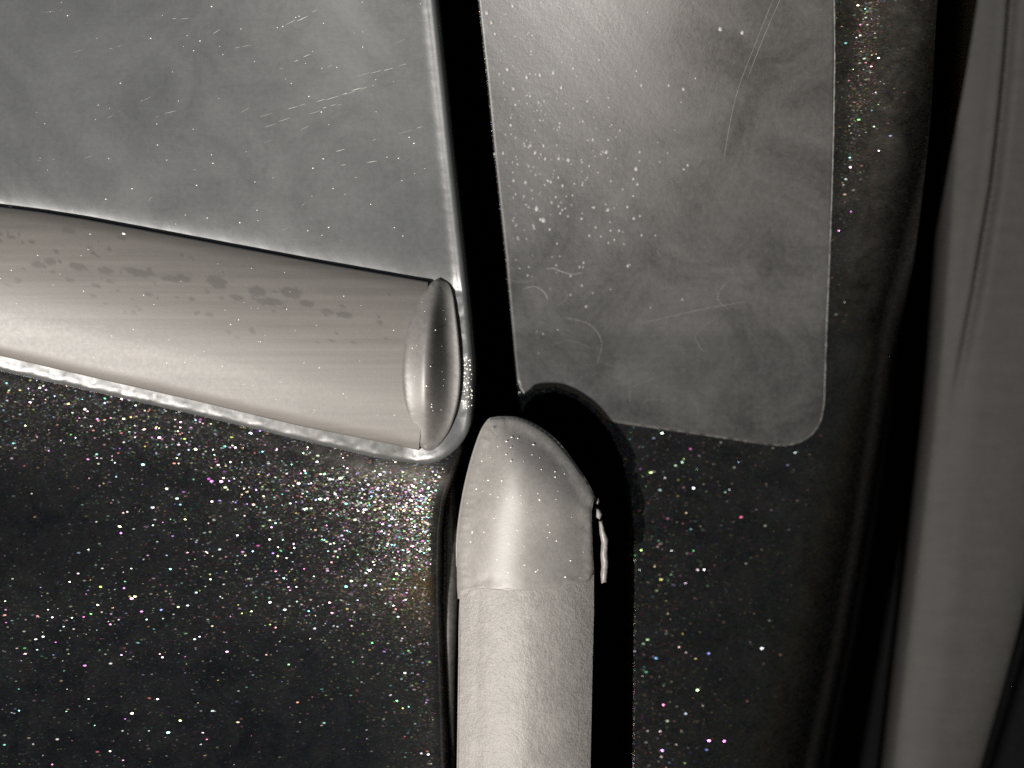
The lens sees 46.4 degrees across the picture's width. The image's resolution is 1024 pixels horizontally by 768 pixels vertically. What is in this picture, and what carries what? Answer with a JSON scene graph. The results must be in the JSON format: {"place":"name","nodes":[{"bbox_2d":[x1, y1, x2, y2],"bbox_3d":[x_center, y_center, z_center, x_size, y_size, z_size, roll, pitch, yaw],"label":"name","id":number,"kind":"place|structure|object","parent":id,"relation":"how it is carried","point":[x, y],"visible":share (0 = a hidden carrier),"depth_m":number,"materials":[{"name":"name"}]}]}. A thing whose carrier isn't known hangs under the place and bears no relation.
{"place":"outdoors","nodes":[
{"label":"outdoors","id":0,"kind":"place"},
{"bbox_2d":[440,0,1023,767],"bbox_3d":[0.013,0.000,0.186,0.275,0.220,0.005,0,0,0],"label":"door jamb","id":1,"kind":"object","parent":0,"point":[566,424],"depth_m":0.18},
{"bbox_2d":[0,0,476,767],"bbox_3d":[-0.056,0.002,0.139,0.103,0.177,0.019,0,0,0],"label":"car door","id":2,"kind":"object","parent":1,"relation":"attached to","point":[244,556],"visible":1,"depth_m":0.14,"materials":[{"name":"paint"}]},
{"bbox_2d":[36,11,419,198],"bbox_3d":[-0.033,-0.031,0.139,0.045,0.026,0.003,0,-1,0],"label":"sash scuffs","id":3,"kind":"object","parent":2,"relation":"attached to","point":[289,108],"visible":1,"depth_m":0.14,"materials":[{"name":"grey"}]},
{"bbox_2d":[0,2,570,577],"bbox_3d":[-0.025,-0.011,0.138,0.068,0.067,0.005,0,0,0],"label":"dust specks","id":4,"kind":"object","parent":2,"relation":"on","point":[414,376],"visible":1,"depth_m":0.14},
{"bbox_2d":[476,0,937,767],"bbox_3d":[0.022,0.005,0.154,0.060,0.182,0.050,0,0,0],"label":"door panel with film","id":5,"kind":"structure","parent":1,"relation":"attached to","point":[744,456],"depth_m":0.15,"materials":[{"name":"black paint"}]},
{"bbox_2d":[456,416,607,767],"bbox_3d":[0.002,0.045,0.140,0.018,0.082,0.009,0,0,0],"label":"gap moulding","id":6,"kind":"object","parent":5,"relation":"attached to","point":[525,652],"visible":1,"depth_m":0.14,"materials":[{"name":"rubber"}]},
{"bbox_2d":[516,0,779,400],"bbox_3d":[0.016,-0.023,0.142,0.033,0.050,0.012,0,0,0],"label":"film scratches","id":7,"kind":"object","parent":5,"relation":"attached to","point":[661,245],"visible":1,"depth_m":0.15,"materials":[{"name":"grey"}]},
{"bbox_2d":[877,0,1023,767],"bbox_3d":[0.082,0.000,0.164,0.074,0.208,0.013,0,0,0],"label":"weatherstrip","id":8,"kind":"object","parent":1,"relation":"attached to","point":[959,607],"visible":1,"depth_m":0.16,"materials":[{"name":"rubber"}]}
]}

